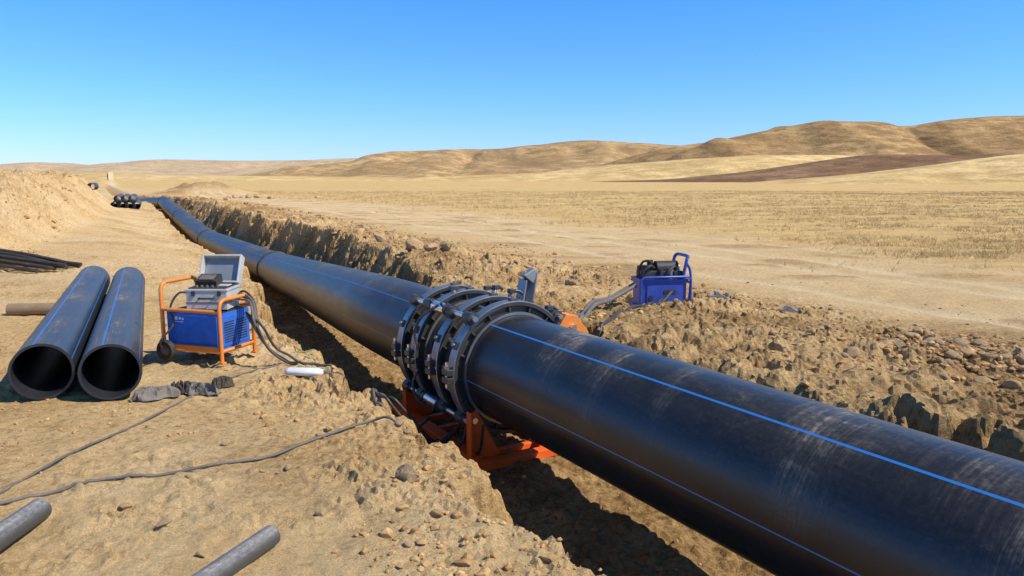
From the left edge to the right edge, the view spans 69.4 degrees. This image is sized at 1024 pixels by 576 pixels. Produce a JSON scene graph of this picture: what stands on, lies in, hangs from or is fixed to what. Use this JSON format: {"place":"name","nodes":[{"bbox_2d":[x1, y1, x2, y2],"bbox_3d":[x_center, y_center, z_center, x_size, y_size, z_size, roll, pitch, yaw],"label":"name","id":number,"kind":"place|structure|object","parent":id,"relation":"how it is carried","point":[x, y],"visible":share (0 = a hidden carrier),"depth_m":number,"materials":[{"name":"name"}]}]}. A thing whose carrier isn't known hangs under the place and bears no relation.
{"place":"outdoors","nodes":[
{"label":"outdoors","id":0,"kind":"place"},
{"bbox_2d":[108,172,113,180],"bbox_3d":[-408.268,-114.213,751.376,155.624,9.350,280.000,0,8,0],"label":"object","id":1,"kind":"structure","parent":0,"point":[110,176],"depth_m":711.84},
{"bbox_2d":[0,158,357,175],"bbox_3d":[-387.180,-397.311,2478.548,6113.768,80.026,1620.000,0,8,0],"label":"hill","id":2,"kind":"structure","parent":0,"point":[194,167],"depth_m":2244.02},
{"bbox_2d":[72,173,405,180],"bbox_3d":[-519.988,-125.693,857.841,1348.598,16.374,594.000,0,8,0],"label":"field","id":3,"kind":"structure","parent":0,"point":[119,177],"depth_m":732.10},
{"bbox_2d":[238,140,679,177],"bbox_3d":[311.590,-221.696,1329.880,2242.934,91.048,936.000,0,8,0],"label":"hill","id":4,"kind":"structure","parent":0,"point":[557,156],"depth_m":1168.88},
{"bbox_2d":[0,168,1023,575],"bbox_3d":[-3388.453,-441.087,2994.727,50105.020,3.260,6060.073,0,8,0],"label":"ground","id":5,"kind":"structure","parent":0,"point":[214,512],"depth_m":6.01,"materials":[{"name":"soil"}]},
{"bbox_2d":[0,263,38,272],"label":"black hose","id":6,"kind":"object","parent":5,"relation":"on","point":[19,268],"visible":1,"depth_m":12.72,"materials":[{"name":"black rubber"}]},
{"bbox_2d":[0,251,46,260],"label":"black hose","id":7,"kind":"object","parent":5,"relation":"on","point":[12,254],"visible":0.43,"depth_m":13.17,"materials":[{"name":"black plastic"}]},
{"bbox_2d":[0,498,51,550],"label":"pipe offcut","id":8,"kind":"object","parent":5,"relation":"on","point":[19,523],"visible":1,"depth_m":3.27,"materials":[{"name":"plastic"}]},
{"bbox_2d":[0,259,52,269],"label":"black hose","id":9,"kind":"object","parent":5,"relation":"on","point":[26,264],"visible":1,"depth_m":12.82,"materials":[{"name":"black rubber"}]},
{"bbox_2d":[0,262,55,269],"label":"black hose","id":10,"kind":"object","parent":5,"relation":"on","point":[54,268],"visible":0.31,"depth_m":13.05,"materials":[{"name":"black rubber"}]},
{"bbox_2d":[5,303,54,315],"bbox_3d":[-5.600,0.252,8.782,0.705,0.150,0.146,-1,8,-5],"label":"timber log","id":11,"kind":"object","parent":5,"relation":"on","point":[13,309],"visible":0.59,"depth_m":8.72,"materials":[{"name":"brown wood"}]},
{"bbox_2d":[0,249,65,262],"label":"black hose","id":12,"kind":"object","parent":5,"relation":"on","point":[38,256],"visible":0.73,"depth_m":13.39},
{"bbox_2d":[0,258,65,268],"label":"black hose","id":13,"kind":"object","parent":5,"relation":"on","point":[36,263],"visible":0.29,"depth_m":13.04,"materials":[{"name":"black rubber"}]},
{"bbox_2d":[0,254,66,266],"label":"black hose","id":14,"kind":"object","parent":5,"relation":"on","point":[33,260],"visible":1,"depth_m":12.92,"materials":[{"name":"black plastic"}]},
{"bbox_2d":[7,266,109,399],"bbox_3d":[-4.621,0.244,7.843,0.410,0.457,5.753,-4,9,-26],"label":"plastic pipe","id":15,"kind":"object","parent":5,"relation":"on","point":[45,361],"visible":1,"depth_m":6.04,"materials":[{"name":"black plastic"}]},
{"bbox_2d":[40,258,81,265],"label":"black hose","id":16,"kind":"object","parent":5,"relation":"on","point":[74,263],"visible":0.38,"depth_m":13.36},
{"bbox_2d":[87,183,98,189],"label":"plastic pipe","id":17,"kind":"object","parent":5,"relation":"on","point":[96,185],"visible":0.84,"depth_m":40.68,"materials":[{"name":"plastic"}]},
{"bbox_2d":[78,267,144,399],"bbox_3d":[-4.168,0.253,7.921,0.410,0.476,5.855,-4,9,-26],"label":"plastic pipe","id":18,"kind":"object","parent":5,"relation":"on","point":[110,367],"visible":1,"depth_m":6.09,"materials":[{"name":"black plastic"}]},
{"bbox_2d":[119,503,132,509],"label":"stone","id":19,"kind":"object","parent":5,"relation":"on","point":[124,506],"visible":1,"depth_m":3.56,"materials":[{"name":"beige stone"}]},
{"bbox_2d":[133,199,141,208],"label":"plastic pipe","id":20,"kind":"object","parent":5,"relation":"on","point":[138,201],"visible":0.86,"depth_m":43.27,"materials":[{"name":"black plastic"}]},
{"bbox_2d":[130,385,180,401],"bbox_3d":[-2.617,0.773,5.422,0.342,0.112,0.188,-5,10,-31],"label":"cloth rag","id":21,"kind":"object","parent":5,"relation":"on","point":[148,393],"visible":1,"depth_m":5.37,"materials":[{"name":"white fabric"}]},
{"bbox_2d":[0,357,315,493],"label":"cable","id":22,"kind":"object","parent":5,"relation":"on","point":[72,452],"visible":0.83,"depth_m":4.58,"materials":[{"name":"black rubber"}]},
{"bbox_2d":[156,517,171,526],"bbox_3d":[-1.573,1.054,3.334,0.069,0.030,0.060,-27,18,-27],"label":"stone","id":23,"kind":"object","parent":5,"relation":"on","point":[163,521],"visible":1,"depth_m":3.32,"materials":[{"name":"beige stone"}]},
{"bbox_2d":[195,550,205,557],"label":"stone","id":24,"kind":"object","parent":5,"relation":"on","point":[200,553],"visible":1,"depth_m":3.08,"materials":[{"name":"beige stone"}]},
{"bbox_2d":[185,381,220,396],"bbox_3d":[-2.329,0.761,5.553,0.316,0.111,0.168,0,8,0],"label":"cloth rag","id":25,"kind":"object","parent":5,"relation":"on","point":[209,389],"visible":0.98,"depth_m":5.54,"materials":[{"name":"grey fabric"}]},
{"bbox_2d":[171,380,197,393],"bbox_3d":[-2.474,0.759,5.570,0.227,0.129,0.120,3,9,21],"label":"work glove","id":26,"kind":"object","parent":25,"relation":"on","point":[182,386],"visible":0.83,"depth_m":5.54,"materials":[{"name":"fabric"}]},
{"bbox_2d":[0,416,407,504],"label":"cable","id":27,"kind":"object","parent":5,"relation":"on","point":[71,485],"visible":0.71,"depth_m":4.04,"materials":[{"name":"black rubber"}]},
{"bbox_2d":[156,275,258,364],"bbox_3d":[-2.673,0.261,6.500,0.657,0.688,0.566,3,9,17],"label":"hydraulic power unit","id":28,"kind":"object","parent":5,"relation":"on","point":[218,331],"visible":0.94,"depth_m":6.33,"materials":[{"name":"blue paint"}]},
{"bbox_2d":[184,254,244,309],"bbox_3d":[-2.600,-0.061,6.486,0.365,0.436,0.495,0,8,0],"label":"control case","id":29,"kind":"object","parent":28,"relation":"on","point":[219,278],"visible":0.98,"depth_m":6.43,"materials":[{"name":"grey plastic"}]},
{"bbox_2d":[159,291,185,349],"bbox_3d":[-2.891,0.275,6.356,0.301,0.488,0.073,-7,11,-39],"label":"cable","id":30,"kind":"object","parent":29,"relation":"hanging from","point":[173,320],"visible":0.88,"depth_m":6.33,"materials":[{"name":"black rubber"}]},
{"bbox_2d":[237,298,257,330],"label":"hydraulic hose","id":31,"kind":"object","parent":28,"relation":"attached to","point":[251,307],"visible":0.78,"depth_m":6.33,"materials":[{"name":"black rubber"}]},
{"bbox_2d":[237,293,257,324],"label":"hydraulic hose","id":32,"kind":"object","parent":28,"relation":"attached to","point":[246,295],"visible":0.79,"depth_m":6.42,"materials":[{"name":"black rubber"}]},
{"bbox_2d":[238,290,258,325],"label":"hydraulic hose","id":33,"kind":"object","parent":28,"relation":"attached to","point":[248,293],"visible":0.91,"depth_m":6.47,"materials":[{"name":"black rubber"}]},
{"bbox_2d":[242,296,256,322],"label":"hydraulic hose","id":34,"kind":"object","parent":28,"relation":"attached to","point":[245,297],"visible":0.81,"depth_m":6.38,"materials":[{"name":"black rubber"}]},
{"bbox_2d":[211,376,234,387],"bbox_3d":[-2.239,0.737,5.710,0.189,0.122,0.102,-5,10,-31],"label":"work glove","id":35,"kind":"object","parent":5,"relation":"on","point":[222,381],"visible":0.83,"depth_m":5.68,"materials":[{"name":"fabric"}]},
{"bbox_2d":[191,525,279,575],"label":"pipe offcut","id":36,"kind":"object","parent":5,"relation":"on","point":[242,555],"visible":1,"depth_m":3.02,"materials":[{"name":"plastic"}]},
{"bbox_2d":[285,463,291,470],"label":"stone","id":37,"kind":"object","parent":5,"relation":"on","point":[288,466],"visible":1,"depth_m":4.04,"materials":[{"name":"beige stone"}]},
{"bbox_2d":[139,197,461,366],"bbox_3d":[-15.719,-3.250,34.675,2.372,1.720,65.555,-5,10,-29],"label":"water pipeline","id":38,"kind":"object","parent":5,"relation":"on","point":[367,310],"visible":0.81,"depth_m":8.84,"materials":[{"name":"plastic"}]},
{"bbox_2d":[285,367,331,375],"bbox_3d":[-1.637,0.679,5.971,0.396,0.069,0.110,1,8,8],"label":"handheld heater","id":39,"kind":"object","parent":5,"relation":"on","point":[300,371],"visible":0.95,"depth_m":5.94,"materials":[{"name":"white plastic"}]},
{"bbox_2d":[314,508,326,515],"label":"stone","id":40,"kind":"object","parent":5,"relation":"on","point":[321,512],"visible":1,"depth_m":3.48,"materials":[{"name":"beige stone"}]},
{"bbox_2d":[318,473,324,479],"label":"stone","id":41,"kind":"object","parent":5,"relation":"on","point":[321,476],"visible":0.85,"depth_m":3.93,"materials":[{"name":"beige stone"}]},
{"bbox_2d":[358,224,367,228],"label":"stone","id":42,"kind":"object","parent":5,"relation":"on","point":[362,226],"visible":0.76,"depth_m":18.32,"materials":[{"name":"beige stone"}]},
{"bbox_2d":[336,372,390,415],"bbox_3d":[-1.119,1.010,5.668,0.141,0.596,0.903,-6,10,-34],"label":"cable","id":43,"kind":"object","parent":5,"relation":"on","point":[374,397],"visible":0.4,"depth_m":5.36,"materials":[{"name":"black rubber"}]},
{"bbox_2d":[373,232,386,241],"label":"stone","id":44,"kind":"object","parent":5,"relation":"on","point":[379,237],"visible":0.77,"depth_m":14.58,"materials":[{"name":"beige stone"}]},
{"bbox_2d":[394,419,403,425],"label":"stone","id":45,"kind":"object","parent":5,"relation":"on","point":[399,422],"visible":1,"depth_m":4.71,"materials":[{"name":"beige stone"}]},
{"bbox_2d":[395,463,419,482],"bbox_3d":[-0.541,0.978,3.863,0.098,0.110,0.162,-31,24,-35],"label":"stone","id":46,"kind":"object","parent":5,"relation":"on","point":[408,472],"visible":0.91,"depth_m":3.82,"materials":[{"name":"grey stone"}]},
{"bbox_2d":[404,541,410,547],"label":"stone","id":47,"kind":"object","parent":5,"relation":"on","point":[407,544],"visible":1,"depth_m":3.18,"materials":[{"name":"beige stone"}]},
{"bbox_2d":[405,238,423,251],"bbox_3d":[-1.749,-0.737,13.278,0.303,0.262,0.452,-37,-33,6],"label":"stone","id":48,"kind":"object","parent":5,"relation":"on","point":[414,243],"visible":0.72,"depth_m":13.14,"materials":[{"name":"beige stone"}]},
{"bbox_2d":[423,242,437,250],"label":"stone","id":49,"kind":"object","parent":5,"relation":"on","point":[430,246],"visible":0.98,"depth_m":13.00,"materials":[{"name":"beige stone"}]},
{"bbox_2d":[431,509,442,515],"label":"stone","id":50,"kind":"object","parent":5,"relation":"on","point":[438,512],"visible":1,"depth_m":3.47,"materials":[{"name":"beige stone"}]},
{"bbox_2d":[439,241,450,250],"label":"stone","id":51,"kind":"object","parent":5,"relation":"on","point":[445,245],"visible":1,"depth_m":12.31,"materials":[{"name":"beige stone"}]},
{"bbox_2d":[391,268,587,471],"bbox_3d":[-0.174,0.552,6.120,1.503,1.255,1.618,-5,10,-31],"label":"pipe fusion machine","id":52,"kind":"object","parent":5,"relation":"on","point":[436,379],"visible":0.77,"depth_m":5.58,"materials":[{"name":"metal"}]},
{"bbox_2d":[244,312,455,444],"bbox_3d":[-1.381,0.757,5.969,2.090,0.980,0.694,4,9,24],"label":"hydraulic hose","id":53,"kind":"object","parent":52,"relation":"attached to","point":[316,363],"visible":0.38,"depth_m":6.33,"materials":[{"name":"black rubber"}]},
{"bbox_2d":[246,312,459,443],"bbox_3d":[-1.372,0.761,5.986,2.089,0.995,0.671,4,9,26],"label":"hydraulic hose","id":54,"kind":"object","parent":52,"relation":"attached to","point":[407,413],"visible":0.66,"depth_m":5.58,"materials":[{"name":"black rubber"}]},
{"bbox_2d":[245,311,461,443],"bbox_3d":[-1.390,0.760,5.917,2.116,0.971,0.688,4,9,25],"label":"hydraulic hose","id":55,"kind":"object","parent":52,"relation":"attached to","point":[386,398],"visible":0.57,"depth_m":6.30,"materials":[{"name":"black rubber"}]},
{"bbox_2d":[416,416,466,447],"bbox_3d":[-0.563,0.981,5.544,0.477,0.474,0.472,6,11,37],"label":"hydraulic hose","id":56,"kind":"object","parent":52,"relation":"attached to","point":[460,444],"visible":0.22,"depth_m":5.49,"materials":[{"name":"black rubber"}]},
{"bbox_2d":[408,417,484,454],"bbox_3d":[-0.517,1.051,5.642,0.156,0.339,1.161,-7,11,-40],"label":"hydraulic hose","id":57,"kind":"object","parent":52,"relation":"attached to","point":[478,452],"visible":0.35,"depth_m":5.22,"materials":[{"name":"black rubber"}]},
{"bbox_2d":[451,315,1023,575],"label":"water pipe","id":58,"kind":"object","parent":52,"relation":"attached to","point":[775,482],"visible":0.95,"depth_m":3.19,"materials":[{"name":"black plastic"}]},
{"bbox_2d":[488,258,496,264],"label":"stone","id":59,"kind":"object","parent":5,"relation":"on","point":[492,260],"visible":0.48,"depth_m":11.04,"materials":[{"name":"beige stone"}]},
{"bbox_2d":[0,169,1023,575],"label":"gravel rubble","id":60,"kind":"object","parent":5,"relation":"on","point":[552,557],"visible":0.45,"depth_m":5.59,"materials":[{"name":"stone"}]},
{"bbox_2d":[893,341,904,347],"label":"stone","id":61,"kind":"object","parent":60,"relation":"on","point":[898,344],"visible":0.57,"depth_m":6.19,"materials":[{"name":"beige stone"}]},
{"bbox_2d":[934,339,944,344],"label":"stone","id":62,"kind":"object","parent":60,"relation":"on","point":[940,341],"visible":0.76,"depth_m":6.72,"materials":[{"name":"beige stone"}]},
{"bbox_2d":[977,346,988,351],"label":"stone","id":63,"kind":"object","parent":60,"relation":"on","point":[983,348],"visible":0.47,"depth_m":6.75,"materials":[{"name":"beige stone"}]},
{"bbox_2d":[1012,354,1023,363],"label":"stone","id":64,"kind":"object","parent":60,"relation":"on","point":[1019,358],"visible":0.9,"depth_m":5.87,"materials":[{"name":"beige stone"}]},
{"bbox_2d":[551,259,562,263],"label":"stone","id":65,"kind":"object","parent":5,"relation":"on","point":[556,261],"visible":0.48,"depth_m":13.76,"materials":[{"name":"beige stone"}]},
{"bbox_2d":[565,278,580,285],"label":"stone","id":66,"kind":"object","parent":5,"relation":"on","point":[569,281],"visible":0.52,"depth_m":9.56,"materials":[{"name":"beige stone"}]},
{"bbox_2d":[575,282,634,316],"bbox_3d":[0.769,0.294,7.290,0.244,0.438,2.306,4,9,26],"label":"hydraulic hose","id":67,"kind":"object","parent":5,"relation":"on","point":[587,306],"visible":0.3,"depth_m":7.65,"materials":[{"name":"black rubber"}]},
{"bbox_2d":[578,284,636,320],"bbox_3d":[0.780,0.302,7.237,0.210,0.438,2.216,4,9,27],"label":"hydraulic hose","id":68,"kind":"object","parent":5,"relation":"on","point":[602,302],"visible":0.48,"depth_m":7.75,"materials":[{"name":"black rubber"}]},
{"bbox_2d":[227,185,1023,271],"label":"dry grass","id":69,"kind":"structure","parent":5,"relation":"on","point":[986,240],"depth_m":36.02,"materials":[{"name":"beige plant"}]},
{"bbox_2d":[598,290,672,336],"bbox_3d":[1.216,0.312,7.368,0.121,0.346,1.956,5,10,31],"label":"hydraulic hose","id":70,"kind":"object","parent":5,"relation":"on","point":[616,313],"visible":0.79,"depth_m":7.29,"materials":[{"name":"grey rubber"}]},
{"bbox_2d":[630,252,691,304],"bbox_3d":[1.661,-0.084,8.322,0.610,0.608,0.420,-1,9,-10],"label":"hydraulic pump","id":71,"kind":"object","parent":5,"relation":"on","point":[655,281],"visible":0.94,"depth_m":8.17,"materials":[{"name":"blue paint"}]},
{"bbox_2d":[707,291,724,297],"bbox_3d":[2.424,0.074,8.702,0.280,0.075,0.070,3,12,-23],"label":"metal bracket","id":72,"kind":"object","parent":5,"relation":"on","point":[716,294],"visible":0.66,"depth_m":8.67,"materials":[{"name":"grey metal"}]},
{"bbox_2d":[723,292,731,298],"bbox_3d":[2.504,0.090,8.607,0.070,0.075,0.200,11,7,26],"label":"metal bracket","id":73,"kind":"object","parent":5,"relation":"on","point":[727,295],"visible":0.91,"depth_m":8.56,"materials":[{"name":"grey metal"}]},
{"bbox_2d":[779,305,801,313],"bbox_3d":[3.253,0.244,8.625,0.260,0.075,0.070,7,15,5],"label":"metal bracket","id":74,"kind":"object","parent":5,"relation":"on","point":[789,308],"visible":1,"depth_m":8.61,"materials":[{"name":"grey metal"}]},
{"bbox_2d":[807,328,815,332],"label":"stone","id":75,"kind":"object","parent":5,"relation":"on","point":[811,330],"visible":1,"depth_m":6.44,"materials":[{"name":"beige stone"}]},
{"bbox_2d":[824,323,831,329],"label":"stone","id":76,"kind":"object","parent":5,"relation":"on","point":[827,326],"visible":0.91,"depth_m":6.62,"materials":[{"name":"beige stone"}]},
{"bbox_2d":[841,352,848,357],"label":"stone","id":77,"kind":"object","parent":5,"relation":"on","point":[844,355],"visible":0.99,"depth_m":5.88,"materials":[{"name":"beige stone"}]},
{"bbox_2d":[843,346,859,357],"bbox_3d":[2.740,0.519,5.985,0.123,0.093,0.160,3,9,18],"label":"stone","id":78,"kind":"object","parent":5,"relation":"on","point":[853,351],"visible":0.77,"depth_m":5.93,"materials":[{"name":"beige stone"}]},
{"bbox_2d":[880,340,893,345],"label":"stone","id":79,"kind":"object","parent":5,"relation":"on","point":[888,342],"visible":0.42,"depth_m":6.29,"materials":[{"name":"beige stone"}]},
{"bbox_2d":[904,332,921,338],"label":"stone","id":80,"kind":"object","parent":5,"relation":"on","point":[908,335],"visible":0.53,"depth_m":7.29,"materials":[{"name":"beige stone"}]},
{"bbox_2d":[912,327,922,334],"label":"stone","id":81,"kind":"object","parent":5,"relation":"on","point":[919,331],"visible":0.82,"depth_m":7.39,"materials":[{"name":"beige stone"}]},
{"bbox_2d":[924,333,935,338],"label":"stone","id":82,"kind":"object","parent":5,"relation":"on","point":[930,335],"visible":0.67,"depth_m":7.08,"materials":[{"name":"brown stone"}]},
{"bbox_2d":[924,337,936,340],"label":"stone","id":83,"kind":"object","parent":5,"relation":"on","point":[930,338],"visible":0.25,"depth_m":6.89,"materials":[{"name":"beige stone"}]},
{"bbox_2d":[936,372,949,379],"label":"stone","id":84,"kind":"object","parent":5,"relation":"on","point":[943,375],"visible":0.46,"depth_m":5.49,"materials":[{"name":"beige stone"}]},
{"bbox_2d":[944,359,953,364],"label":"stone","id":85,"kind":"object","parent":5,"relation":"on","point":[949,362],"visible":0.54,"depth_m":5.79,"materials":[{"name":"beige stone"}]},
{"bbox_2d":[944,350,963,359],"bbox_3d":[3.600,0.554,6.029,0.134,0.086,0.084,0,8,3],"label":"stone","id":86,"kind":"object","parent":5,"relation":"on","point":[950,354],"visible":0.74,"depth_m":6.01,"materials":[{"name":"beige stone"}]},
{"bbox_2d":[952,338,968,346],"bbox_3d":[4.163,0.519,6.888,0.152,0.100,0.180,-19,6,14],"label":"stone","id":87,"kind":"object","parent":5,"relation":"on","point":[962,342],"visible":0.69,"depth_m":6.83,"materials":[{"name":"beige stone"}]},
{"bbox_2d":[958,349,974,357],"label":"stone","id":88,"kind":"object","parent":5,"relation":"on","point":[967,353],"visible":0.8,"depth_m":6.12,"materials":[{"name":"beige stone"}]},
{"bbox_2d":[972,339,988,345],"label":"stone","id":89,"kind":"object","parent":5,"relation":"on","point":[978,342],"visible":0.87,"depth_m":7.11,"materials":[{"name":"beige stone"}]},
{"bbox_2d":[973,376,992,383],"bbox_3d":[3.494,0.702,5.477,0.123,0.074,0.165,-11,20,0],"label":"stone","id":90,"kind":"object","parent":5,"relation":"on","point":[980,379],"visible":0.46,"depth_m":5.47,"materials":[{"name":"beige stone"}]},
{"bbox_2d":[979,352,996,359],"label":"stone","id":91,"kind":"object","parent":5,"relation":"on","point":[984,355],"visible":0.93,"depth_m":5.95,"materials":[{"name":"beige stone"}]},
{"bbox_2d":[1001,379,1021,388],"bbox_3d":[3.560,0.692,5.266,0.089,0.093,0.123,-7,11,-39],"label":"stone","id":92,"kind":"object","parent":5,"relation":"on","point":[1010,384],"visible":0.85,"depth_m":5.24,"materials":[{"name":"beige stone"}]},
{"bbox_2d":[1013,347,1023,353],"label":"stone","id":93,"kind":"object","parent":5,"relation":"on","point":[1018,350],"visible":0.79,"depth_m":6.66,"materials":[{"name":"beige stone"}]},
{"bbox_2d":[0,0,1023,164],"label":"sky","id":94,"kind":"structure","parent":0,"point":[88,82],"materials":[{"name":"blue"}]},
{"bbox_2d":[366,155,851,180],"bbox_3d":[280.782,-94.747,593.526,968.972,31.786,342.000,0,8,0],"label":"hill","id":95,"kind":"structure","parent":0,"point":[671,169],"depth_m":531.62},
{"bbox_2d":[596,154,995,181],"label":"ploughed hill","id":96,"kind":"structure","parent":0,"point":[851,165],"depth_m":355.64,"materials":[{"name":"brown soil"}]},
{"bbox_2d":[595,116,1023,166],"bbox_3d":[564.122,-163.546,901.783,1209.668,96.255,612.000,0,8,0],"label":"hill","id":97,"kind":"structure","parent":0,"point":[992,136],"depth_m":809.43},
{"bbox_2d":[745,154,1023,184],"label":"field","id":98,"kind":"structure","parent":0,"point":[1006,169],"depth_m":241.51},
{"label":"plastic pipe","id":99,"kind":"object","parent":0,"visible":0},
{"bbox_2d":[113,194,122,201],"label":"plastic pipe","id":100,"kind":"object","parent":99,"relation":"on","point":[115,199],"visible":0.81,"depth_m":43.98,"materials":[{"name":"black plastic"}]},
{"bbox_2d":[121,194,130,201],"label":"plastic pipe","id":101,"kind":"object","parent":99,"relation":"on","point":[123,199],"visible":0.87,"depth_m":43.84,"materials":[{"name":"black plastic"}]},
{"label":"plastic pipe","id":102,"kind":"object","parent":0,"visible":0},
{"bbox_2d":[129,194,137,201],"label":"plastic pipe","id":103,"kind":"object","parent":102,"relation":"on","point":[131,199],"visible":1,"depth_m":44.23,"materials":[{"name":"black plastic"}]}
]}

